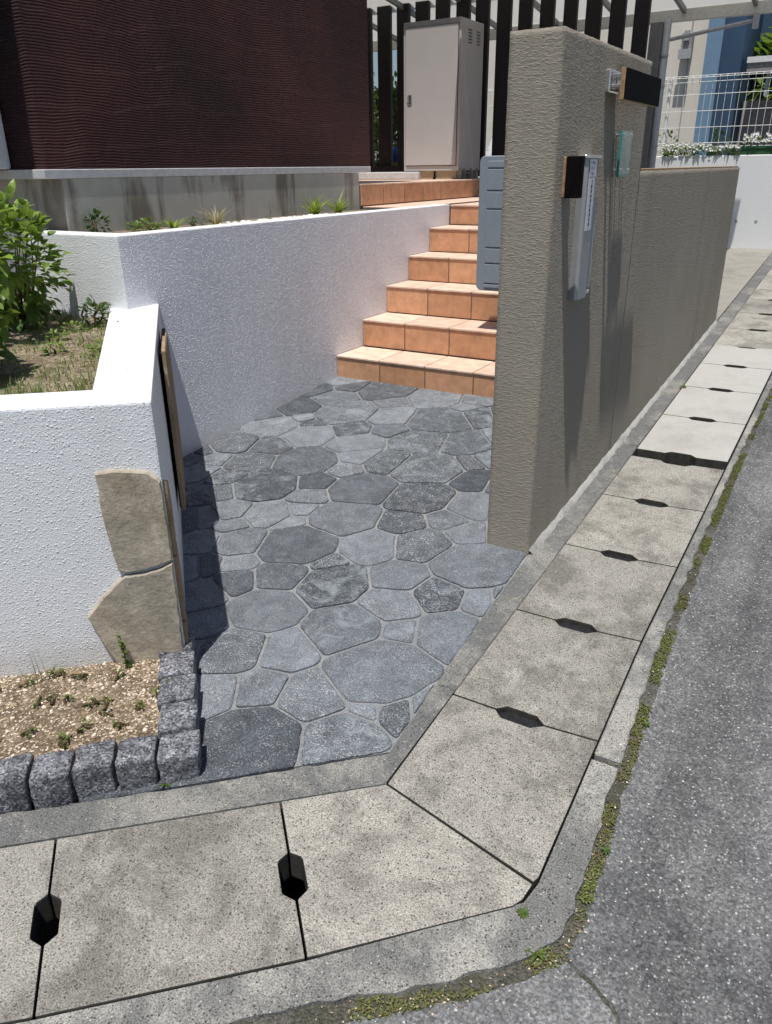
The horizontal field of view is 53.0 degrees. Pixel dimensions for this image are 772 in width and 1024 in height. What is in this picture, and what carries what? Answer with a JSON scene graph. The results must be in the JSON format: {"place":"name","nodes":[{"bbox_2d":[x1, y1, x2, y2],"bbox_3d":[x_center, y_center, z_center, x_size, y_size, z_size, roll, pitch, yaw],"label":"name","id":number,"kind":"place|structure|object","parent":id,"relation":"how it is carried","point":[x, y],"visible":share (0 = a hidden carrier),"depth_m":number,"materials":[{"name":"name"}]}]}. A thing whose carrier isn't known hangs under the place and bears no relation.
{"place":"outdoors","nodes":[
{"label":"outdoors","id":0,"kind":"place"},
{"bbox_2d":[0,658,159,759],"bbox_3d":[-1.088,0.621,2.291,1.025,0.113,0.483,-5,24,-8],"label":"gravel","id":1,"kind":"structure","parent":0,"point":[87,709],"depth_m":2.33,"materials":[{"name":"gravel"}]},
{"bbox_2d":[0,753,34,813],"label":"granite sett","id":2,"kind":"object","parent":1,"relation":"on","point":[15,791],"visible":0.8,"depth_m":2.07,"materials":[{"name":"stone"}]},
{"bbox_2d":[20,727,37,738],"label":"gravel weed","id":3,"kind":"object","parent":1,"relation":"on","point":[25,732],"visible":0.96,"depth_m":2.23,"materials":[{"name":"green plant"}]},
{"bbox_2d":[45,692,57,704],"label":"gravel weed","id":4,"kind":"object","parent":1,"relation":"on","point":[47,698],"visible":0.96,"depth_m":2.34,"materials":[{"name":"green plant"}]},
{"bbox_2d":[29,750,78,809],"bbox_3d":[-0.906,0.739,2.123,0.109,0.130,0.106,-6,24,-11],"label":"granite sett","id":5,"kind":"object","parent":1,"relation":"on","point":[51,784],"visible":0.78,"depth_m":2.08,"materials":[{"name":"stone"}]},
{"bbox_2d":[52,668,66,678],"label":"gravel weed","id":6,"kind":"object","parent":1,"relation":"on","point":[61,670],"visible":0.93,"depth_m":2.43,"materials":[{"name":"green plant"}]},
{"bbox_2d":[59,735,68,748],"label":"gravel weed","id":7,"kind":"object","parent":1,"relation":"on","point":[62,746],"visible":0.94,"depth_m":2.19,"materials":[{"name":"green plant"}]},
{"bbox_2d":[76,717,91,732],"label":"gravel weed","id":8,"kind":"object","parent":1,"relation":"on","point":[78,729],"visible":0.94,"depth_m":2.24,"materials":[{"name":"green plant"}]},
{"bbox_2d":[82,697,98,707],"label":"gravel weed","id":9,"kind":"object","parent":1,"relation":"on","point":[88,703],"visible":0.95,"depth_m":2.32,"materials":[{"name":"green plant"}]},
{"bbox_2d":[94,695,112,710],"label":"gravel weed","id":10,"kind":"object","parent":1,"relation":"on","point":[98,701],"visible":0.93,"depth_m":2.32,"materials":[{"name":"green plant"}]},
{"bbox_2d":[98,705,113,716],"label":"gravel weed","id":11,"kind":"object","parent":1,"relation":"on","point":[105,712],"visible":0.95,"depth_m":2.29,"materials":[{"name":"green plant"}]},
{"bbox_2d":[112,719,129,728],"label":"gravel weed","id":12,"kind":"object","parent":1,"relation":"on","point":[120,722],"visible":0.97,"depth_m":2.25,"materials":[{"name":"green plant"}]},
{"bbox_2d":[115,635,130,668],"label":"gravel weed","id":13,"kind":"object","parent":1,"relation":"on","point":[126,662],"visible":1,"depth_m":2.44,"materials":[{"name":"green plant"}]},
{"bbox_2d":[83,376,530,801],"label":"paving","id":14,"kind":"structure","parent":0,"point":[349,572],"depth_m":3.07,"materials":[{"name":"stone"}]},
{"bbox_2d":[0,304,188,676],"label":"planter wall","id":15,"kind":"structure","parent":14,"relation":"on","point":[91,557],"depth_m":2.33,"materials":[{"name":"white paint"}]},
{"bbox_2d":[0,308,106,394],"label":"soil","id":16,"kind":"structure","parent":15,"relation":"in","point":[33,360],"depth_m":3.00,"materials":[{"name":"soil"}]},
{"bbox_2d":[0,284,19,363],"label":"garden shrub","id":17,"kind":"object","parent":16,"relation":"on","point":[5,352],"visible":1,"depth_m":2.71,"materials":[{"name":"green plant"}]},
{"bbox_2d":[0,200,37,344],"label":"garden shrub","id":18,"kind":"object","parent":16,"relation":"on","point":[7,288],"visible":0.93,"depth_m":3.19,"materials":[{"name":"green plant"}]},
{"bbox_2d":[21,319,42,332],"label":"planter weed","id":19,"kind":"object","parent":16,"relation":"on","point":[35,328],"visible":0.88,"depth_m":3.49,"materials":[{"name":"green plant"}]},
{"bbox_2d":[0,179,74,331],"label":"garden shrub","id":20,"kind":"object","parent":16,"relation":"on","point":[34,306],"visible":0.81,"depth_m":3.49,"materials":[{"name":"green plant"}]},
{"bbox_2d":[36,341,68,355],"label":"planter weed","id":21,"kind":"object","parent":16,"relation":"on","point":[51,347],"visible":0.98,"depth_m":3.07,"materials":[{"name":"green plant"}]},
{"bbox_2d":[0,316,107,394],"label":"straw","id":22,"kind":"object","parent":16,"relation":"on","point":[52,355],"visible":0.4,"depth_m":3.04,"materials":[{"name":"beige plant"}]},
{"bbox_2d":[42,329,69,341],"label":"planter weed","id":23,"kind":"object","parent":16,"relation":"on","point":[56,337],"visible":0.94,"depth_m":3.27,"materials":[{"name":"green plant"}]},
{"bbox_2d":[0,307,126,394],"bbox_3d":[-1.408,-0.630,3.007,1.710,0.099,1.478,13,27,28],"label":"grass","id":24,"kind":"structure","parent":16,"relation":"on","point":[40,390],"depth_m":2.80,"materials":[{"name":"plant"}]},
{"bbox_2d":[59,320,83,331],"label":"planter weed","id":25,"kind":"object","parent":16,"relation":"on","point":[71,323],"visible":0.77,"depth_m":3.51,"materials":[{"name":"green plant"}]},
{"bbox_2d":[75,292,110,326],"bbox_3d":[-1.337,-0.918,3.566,0.174,0.184,0.166,13,27,28],"label":"plant","id":26,"kind":"object","parent":16,"relation":"on","point":[99,307],"visible":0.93,"depth_m":3.55,"materials":[{"name":"green plant"}]},
{"bbox_2d":[86,343,101,359],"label":"planter weed","id":27,"kind":"object","parent":16,"relation":"on","point":[91,345],"visible":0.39,"depth_m":3.00,"materials":[{"name":"green plant"}]},
{"bbox_2d":[160,328,185,510],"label":"wooden board","id":28,"kind":"structure","parent":15,"relation":"attached to","point":[167,375],"depth_m":3.16,"materials":[{"name":"wood"}]},
{"bbox_2d":[72,739,117,802],"bbox_3d":[-0.794,0.719,2.136,0.106,0.142,0.113,-5,24,-9],"label":"granite sett","id":29,"kind":"object","parent":14,"relation":"on","point":[93,771],"visible":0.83,"depth_m":2.09,"materials":[{"name":"stone"}]},
{"bbox_2d":[115,734,158,791],"bbox_3d":[-0.684,0.708,2.151,0.106,0.138,0.112,-5,24,-9],"label":"granite sett","id":30,"kind":"object","parent":14,"relation":"on","point":[136,766],"visible":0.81,"depth_m":2.11,"materials":[{"name":"stone"}]},
{"bbox_2d":[158,629,195,658],"bbox_3d":[-0.691,0.482,2.579,0.113,0.138,0.131,-5,24,-9],"label":"granite sett","id":31,"kind":"object","parent":14,"relation":"on","point":[190,645],"visible":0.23,"depth_m":2.55,"materials":[{"name":"stone"}]},
{"bbox_2d":[158,650,196,683],"bbox_3d":[-0.661,0.535,2.474,0.110,0.140,0.127,-5,24,-10],"label":"granite sett","id":32,"kind":"object","parent":14,"relation":"on","point":[178,663],"visible":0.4,"depth_m":2.44,"materials":[{"name":"stone"}]},
{"bbox_2d":[157,673,198,711],"bbox_3d":[-0.631,0.590,2.368,0.112,0.137,0.129,-5,24,-9],"label":"granite sett","id":33,"kind":"object","parent":14,"relation":"on","point":[180,688],"visible":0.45,"depth_m":2.33,"materials":[{"name":"stone"}]},
{"bbox_2d":[158,699,199,742],"bbox_3d":[-0.601,0.644,2.263,0.112,0.138,0.127,-5,24,-10],"label":"granite sett","id":34,"kind":"object","parent":14,"relation":"on","point":[179,717],"visible":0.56,"depth_m":2.22,"materials":[{"name":"stone"}]},
{"bbox_2d":[157,729,201,783],"bbox_3d":[-0.572,0.697,2.165,0.116,0.130,0.108,-5,24,-10],"label":"granite sett","id":35,"kind":"object","parent":14,"relation":"on","point":[179,757],"visible":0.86,"depth_m":2.12,"materials":[{"name":"stone"}]},
{"bbox_2d":[337,202,497,397],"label":"steps","id":36,"kind":"structure","parent":14,"relation":"on","point":[434,327],"depth_m":5.27,"materials":[{"name":"tile"}]},
{"bbox_2d":[487,26,739,555],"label":"gate wall","id":37,"kind":"structure","parent":14,"relation":"on","point":[580,385],"depth_m":3.08,"materials":[{"name":"paint"}]},
{"bbox_2d":[476,155,504,290],"bbox_3d":[0.970,-1.665,4.522,0.934,0.768,0.060,13,27,28],"label":"gate leaf","id":38,"kind":"object","parent":37,"relation":"attached to","point":[490,215],"visible":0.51,"depth_m":4.68,"materials":[{"name":"grey metal"}]},
{"bbox_2d":[561,156,584,197],"bbox_3d":[0.632,-1.127,2.608,0.066,0.130,0.059,13,27,28],"label":"plaque","id":39,"kind":"object","parent":37,"relation":"attached to","point":[573,176],"visible":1,"depth_m":2.58,"materials":[{"name":"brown wood"}]},
{"bbox_2d":[568,155,601,299],"bbox_3d":[0.737,-1.044,2.853,0.045,0.492,0.197,13,27,28],"label":"mailbox post","id":40,"kind":"object","parent":37,"relation":"attached to","point":[583,236],"visible":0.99,"depth_m":2.81,"materials":[{"name":"silver metal"}]},
{"bbox_2d":[612,130,632,176],"bbox_3d":[0.931,-1.414,3.059,0.038,0.165,0.148,13,27,28],"label":"glass nameplate","id":41,"kind":"object","parent":37,"relation":"attached to","point":[624,153],"visible":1,"depth_m":3.04,"materials":[{"name":"teal"}]},
{"bbox_2d":[605,67,661,106],"bbox_3d":[0.950,-1.621,2.968,0.075,0.101,0.520,13,27,28],"label":"wall lamp","id":42,"kind":"object","parent":37,"relation":"attached to","point":[636,86],"visible":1,"depth_m":2.85,"materials":[{"name":"metal"}]},
{"bbox_2d":[373,50,396,159],"label":"sky","id":43,"kind":"structure","parent":0,"point":[394,52],"materials":[{"name":"white"}]},
{"bbox_2d":[345,961,616,1023],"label":"road","id":44,"kind":"structure","parent":0,"point":[555,996],"depth_m":1.57,"materials":[{"name":"asphalt"}]},
{"bbox_2d":[284,551,703,1023],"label":"grit","id":45,"kind":"object","parent":44,"relation":"on","point":[443,1002],"visible":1,"depth_m":1.65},
{"bbox_2d":[238,389,771,1023],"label":"joint soil","id":46,"kind":"structure","parent":0,"point":[338,1011],"depth_m":1.64,"materials":[{"name":"soil"}]},
{"bbox_2d":[525,948,545,961],"bbox_3d":[0.323,0.947,1.666,0.044,0.008,0.045,-11,26,-21],"label":"weed rosette","id":47,"kind":"object","parent":46,"relation":"on","point":[540,953],"visible":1,"depth_m":1.66,"materials":[{"name":"green plant"}]},
{"bbox_2d":[348,388,771,1022],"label":"weeds","id":48,"kind":"object","parent":46,"relation":"on","point":[666,650],"visible":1,"depth_m":1.89,"materials":[{"name":"plant"}]},
{"bbox_2d":[375,154,771,248],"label":"cross wall","id":49,"kind":"structure","parent":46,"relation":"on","point":[751,224],"depth_m":8.43,"materials":[{"name":"white paint"}]},
{"bbox_2d":[486,71,771,155],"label":"fence","id":50,"kind":"object","parent":49,"relation":"on","point":[668,104],"visible":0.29,"depth_m":8.41,"materials":[{"name":"white metal"}]},
{"bbox_2d":[660,142,703,156],"bbox_3d":[3.280,-4.018,8.592,0.477,0.154,0.127,13,27,28],"label":"flowering plant","id":51,"kind":"object","parent":49,"relation":"on","point":[695,149],"visible":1,"depth_m":8.57,"materials":[{"name":"white plant"}]},
{"bbox_2d":[701,142,741,155],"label":"flowering plant","id":52,"kind":"object","parent":49,"relation":"on","point":[720,147],"visible":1,"depth_m":8.39,"materials":[{"name":"white plant"}]},
{"bbox_2d":[740,146,771,154],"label":"flower trough","id":53,"kind":"object","parent":49,"relation":"on","point":[756,150],"visible":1,"depth_m":8.22,"materials":[{"name":"green plastic"}]},
{"bbox_2d":[743,131,771,144],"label":"flowering plant","id":54,"kind":"object","parent":53,"relation":"in","point":[756,137],"visible":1,"depth_m":8.17,"materials":[{"name":"white plant"}]},
{"bbox_2d":[567,398,771,1023],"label":"road","id":55,"kind":"structure","parent":0,"point":[679,931],"depth_m":1.95,"materials":[{"name":"asphalt"}]},
{"bbox_2d":[716,248,771,320],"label":"driveway","id":56,"kind":"structure","parent":0,"point":[742,266],"depth_m":7.59,"materials":[{"name":"concrete"}]},
{"bbox_2d":[367,0,771,167],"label":"carport","id":57,"kind":"object","parent":56,"relation":"on","point":[665,15],"visible":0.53,"depth_m":7.77,"materials":[{"name":"metal"}]},
{"bbox_2d":[378,71,396,147],"bbox_3d":[0.107,-4.654,9.471,0.486,1.301,0.398,13,27,28],"label":"climbing plant","id":58,"kind":"object","parent":57,"relation":"attached to","point":[395,111],"visible":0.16,"depth_m":9.31,"materials":[{"name":"green plant"}]},
{"bbox_2d":[749,287,771,300],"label":"gutter lid","id":59,"kind":"object","parent":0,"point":[762,293],"visible":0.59,"depth_m":6.69,"materials":[{"name":"concrete"}]},
{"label":"ground","id":60,"kind":"structure","parent":0,"visible":0},
{"bbox_2d":[0,204,449,456],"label":"retaining wall","id":61,"kind":"structure","parent":60,"relation":"on","point":[259,318],"depth_m":4.39,"materials":[{"name":"white paint"}]},
{"bbox_2d":[108,210,366,232],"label":"soil","id":62,"kind":"structure","parent":61,"relation":"in","point":[137,230],"depth_m":4.68,"materials":[{"name":"soil"}]},
{"bbox_2d":[81,207,112,232],"bbox_3d":[-1.467,-1.460,3.947,0.163,0.177,0.136,20,31,39],"label":"garden shrub","id":63,"kind":"object","parent":62,"relation":"on","point":[95,216],"visible":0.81,"depth_m":3.93,"materials":[{"name":"green plant"}]},
{"bbox_2d":[124,216,165,230],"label":"plant","id":64,"kind":"object","parent":62,"relation":"on","point":[149,225],"visible":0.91,"depth_m":4.14,"materials":[{"name":"green plant"}]},
{"bbox_2d":[159,215,190,228],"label":"strap plant","id":65,"kind":"object","parent":62,"relation":"on","point":[170,224],"visible":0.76,"depth_m":4.14,"materials":[{"name":"green plant"}]},
{"bbox_2d":[0,0,370,232],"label":"house","id":66,"kind":"structure","parent":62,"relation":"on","point":[120,113],"depth_m":4.37,"materials":[{"name":"dark brown ribbed siding"},{"name":"stained concrete"}]},
{"bbox_2d":[183,216,210,226],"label":"plant","id":67,"kind":"object","parent":62,"relation":"on","point":[193,224],"visible":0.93,"depth_m":4.44,"materials":[{"name":"green plant"}]},
{"bbox_2d":[197,204,233,224],"bbox_3d":[-0.993,-1.714,4.465,0.294,0.136,0.275,13,27,28],"label":"strap plant","id":68,"kind":"object","parent":62,"relation":"on","point":[217,220],"visible":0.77,"depth_m":4.46,"materials":[{"name":"beige plant"}]},
{"bbox_2d":[219,213,333,223],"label":"white pebbles","id":69,"kind":"object","parent":62,"relation":"on","point":[276,218],"visible":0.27,"depth_m":4.72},
{"bbox_2d":[299,192,328,214],"bbox_3d":[-0.493,-2.054,5.170,0.288,0.174,0.293,5,24,12],"label":"strap plant","id":70,"kind":"object","parent":62,"relation":"on","point":[314,210],"visible":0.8,"depth_m":5.16,"materials":[{"name":"green plant"}]},
{"bbox_2d":[322,191,351,212],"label":"strap plant","id":71,"kind":"object","parent":62,"relation":"on","point":[338,209],"visible":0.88,"depth_m":5.40,"materials":[{"name":"green plant"}]},
{"bbox_2d":[0,684,454,950],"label":"kerb","id":72,"kind":"structure","parent":60,"relation":"on","point":[53,823],"depth_m":2.09,"materials":[{"name":"concrete"}]},
{"bbox_2d":[15,759,616,1023],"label":"kerb","id":73,"kind":"structure","parent":60,"relation":"on","point":[448,953],"depth_m":1.66,"materials":[{"name":"concrete"}]},
{"bbox_2d":[0,840,55,1023],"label":"gutter lid","id":74,"kind":"object","parent":73,"relation":"on","point":[27,912],"visible":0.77,"depth_m":1.80,"materials":[{"name":"concrete"}]},
{"bbox_2d":[36,803,304,1018],"bbox_3d":[-0.510,0.941,1.850,0.596,0.138,0.457,-5,24,-9],"label":"gutter lid","id":75,"kind":"object","parent":73,"relation":"on","point":[148,909],"visible":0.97,"depth_m":1.79,"materials":[{"name":"concrete"}]},
{"bbox_2d":[282,785,531,960],"bbox_3d":[0.036,0.872,1.933,0.543,0.123,0.442,-6,24,-11],"label":"gutter lid","id":76,"kind":"object","parent":73,"relation":"on","point":[369,865],"visible":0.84,"depth_m":1.85,"materials":[{"name":"concrete"}]},
{"bbox_2d":[388,695,596,891],"bbox_3d":[0.286,0.746,2.126,0.461,0.124,0.519,13,27,28],"label":"gutter lid","id":77,"kind":"object","parent":73,"relation":"on","point":[503,788],"visible":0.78,"depth_m":2.09,"materials":[{"name":"concrete"}]},
{"bbox_2d":[516,907,528,918],"bbox_3d":[0.308,0.902,1.743,0.032,0.006,0.032,13,27,28],"label":"weed rosette","id":78,"kind":"object","parent":73,"relation":"on","point":[523,912],"visible":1,"depth_m":1.74,"materials":[{"name":"green plant"}]},
{"bbox_2d":[374,88,378,165],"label":"climbing plant","id":79,"kind":"object","parent":60,"relation":"on","point":[376,120],"visible":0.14,"depth_m":9.35,"materials":[{"name":"green plant"}]},
{"bbox_2d":[393,147,397,171],"bbox_3d":[0.091,-4.150,9.227,0.180,0.360,0.180,13,27,28],"label":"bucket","id":80,"kind":"object","parent":60,"relation":"on","point":[394,156],"visible":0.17,"depth_m":9.13,"materials":[{"name":"blue plastic"}]},
{"bbox_2d":[436,444,637,691],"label":"kerb","id":81,"kind":"structure","parent":60,"relation":"on","point":[520,585],"depth_m":2.96,"materials":[{"name":"concrete"}]},
{"bbox_2d":[485,13,771,156],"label":"neighbour house","id":82,"kind":"structure","parent":60,"relation":"on","point":[724,52],"depth_m":10.96,"materials":[{"name":"white paint"}]},
{"bbox_2d":[747,55,771,95],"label":"pale awning","id":83,"kind":"object","parent":82,"relation":"attached to","point":[756,64],"visible":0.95,"depth_m":10.32,"materials":[{"name":"white metal"}]},
{"bbox_2d":[594,486,724,764],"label":"kerb","id":84,"kind":"structure","parent":60,"relation":"on","point":[616,732],"depth_m":2.47,"materials":[{"name":"concrete"}]},
{"bbox_2d":[454,610,639,745],"bbox_3d":[0.538,0.532,2.504,0.449,0.125,0.531,13,27,28],"label":"gutter lid","id":85,"kind":"object","parent":84,"relation":"on","point":[568,678],"visible":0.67,"depth_m":2.45,"materials":[{"name":"concrete"}]},
{"bbox_2d":[517,544,675,645],"bbox_3d":[0.794,0.314,2.889,0.436,0.125,0.539,13,27,28],"label":"gutter lid","id":86,"kind":"object","parent":84,"relation":"on","point":[608,594],"visible":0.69,"depth_m":2.83,"materials":[{"name":"concrete"}]},
{"bbox_2d":[566,494,702,570],"bbox_3d":[1.055,0.099,3.269,0.436,0.124,0.525,13,27,28],"label":"gutter lid","id":87,"kind":"object","parent":84,"relation":"on","point":[633,530],"visible":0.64,"depth_m":3.22,"materials":[{"name":"concrete"}]},
{"bbox_2d":[603,456,723,514],"bbox_3d":[1.299,-0.104,3.625,0.436,0.122,0.475,13,27,28],"label":"gutter lid","id":88,"kind":"object","parent":84,"relation":"on","point":[649,481],"visible":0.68,"depth_m":3.58,"materials":[{"name":"concrete"}]},
{"bbox_2d":[657,129,678,154],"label":"plant","id":89,"kind":"object","parent":60,"relation":"on","point":[669,134],"visible":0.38,"depth_m":9.03,"materials":[{"name":"green plant"}]},
{"bbox_2d":[622,321,730,446],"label":"kerb","id":90,"kind":"structure","parent":60,"relation":"on","point":[640,430],"depth_m":4.70,"materials":[{"name":"concrete"}]},
{"bbox_2d":[706,128,733,155],"bbox_3d":[4.603,-5.035,10.688,0.369,0.488,0.259,13,27,28],"label":"plant","id":91,"kind":"object","parent":60,"relation":"on","point":[718,136],"visible":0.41,"depth_m":10.63,"materials":[{"name":"green plant"}]},
{"bbox_2d":[718,253,771,321],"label":"kerb","id":92,"kind":"structure","parent":60,"relation":"on","point":[740,300],"depth_m":6.78,"materials":[{"name":"concrete"}]},
{"bbox_2d":[718,375,771,487],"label":"kerb","id":93,"kind":"structure","parent":60,"relation":"on","point":[741,445],"depth_m":4.06,"materials":[{"name":"concrete"}]},
{"bbox_2d":[636,414,744,473],"bbox_3d":[1.604,-0.360,4.061,0.430,0.126,0.555,13,27,28],"label":"gutter lid","id":94,"kind":"object","parent":93,"relation":"on","point":[677,440],"visible":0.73,"depth_m":3.97,"materials":[{"name":"concrete"}]},
{"bbox_2d":[663,386,759,428],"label":"gutter lid","id":95,"kind":"object","parent":93,"relation":"on","point":[700,404],"visible":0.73,"depth_m":4.40,"materials":[{"name":"concrete"}]},
{"bbox_2d":[685,363,771,396],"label":"gutter lid","id":96,"kind":"object","parent":93,"relation":"on","point":[714,377],"visible":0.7,"depth_m":4.79,"materials":[{"name":"concrete"}]},
{"bbox_2d":[701,344,771,374],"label":"gutter lid","id":97,"kind":"object","parent":93,"relation":"on","point":[733,356],"visible":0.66,"depth_m":5.15,"materials":[{"name":"concrete"}]},
{"bbox_2d":[714,328,771,348],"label":"gutter lid","id":98,"kind":"object","parent":93,"relation":"on","point":[743,338],"visible":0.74,"depth_m":5.54,"materials":[{"name":"concrete"}]},
{"bbox_2d":[727,312,771,331],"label":"gutter lid","id":99,"kind":"object","parent":93,"relation":"on","point":[754,322],"visible":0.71,"depth_m":5.92,"materials":[{"name":"concrete"}]},
{"bbox_2d":[739,299,771,315],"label":"gutter lid","id":100,"kind":"object","parent":93,"relation":"on","point":[758,306],"visible":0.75,"depth_m":6.30,"materials":[{"name":"concrete"}]},
{"bbox_2d":[758,276,771,286],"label":"gutter lid","id":101,"kind":"object","parent":93,"relation":"on","point":[766,281],"visible":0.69,"depth_m":7.07,"materials":[{"name":"concrete"}]},
{"bbox_2d":[736,100,771,154],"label":"block wall","id":102,"kind":"structure","parent":60,"relation":"on","point":[760,117],"depth_m":11.12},
{"bbox_2d":[747,27,771,100],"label":"distant shrub","id":103,"kind":"object","parent":60,"relation":"on","point":[758,83],"visible":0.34,"depth_m":11.22,"materials":[{"name":"green plant"}]},
{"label":"yard","id":104,"kind":"structure","parent":0,"visible":0},
{"bbox_2d":[373,72,396,165],"bbox_3d":[-0.129,-4.688,10.116,1.482,1.898,0.591,13,27,28],"label":"hedge","id":105,"kind":"object","parent":104,"relation":"on","point":[376,104],"visible":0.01,"depth_m":9.78,"materials":[{"name":"green plant"}]},
{"bbox_2d":[359,172,479,224],"bbox_3d":[-0.576,-3.038,7.808,3.412,0.694,2.849,13,27,28],"label":"porch","id":106,"kind":"object","parent":104,"relation":"on","point":[382,190],"visible":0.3,"depth_m":6.78,"materials":[{"name":"tile"}]},
{"bbox_2d":[404,16,483,178],"bbox_3d":[0.569,-4.050,7.687,0.631,1.369,0.514,13,27,28],"label":"cabinet","id":107,"kind":"object","parent":106,"relation":"on","point":[443,64],"visible":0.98,"depth_m":7.49,"materials":[{"name":"metal"}]},
{"bbox_2d":[355,0,651,175],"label":"slatted screen","id":108,"kind":"object","parent":106,"relation":"on","point":[617,20],"visible":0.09,"depth_m":7.81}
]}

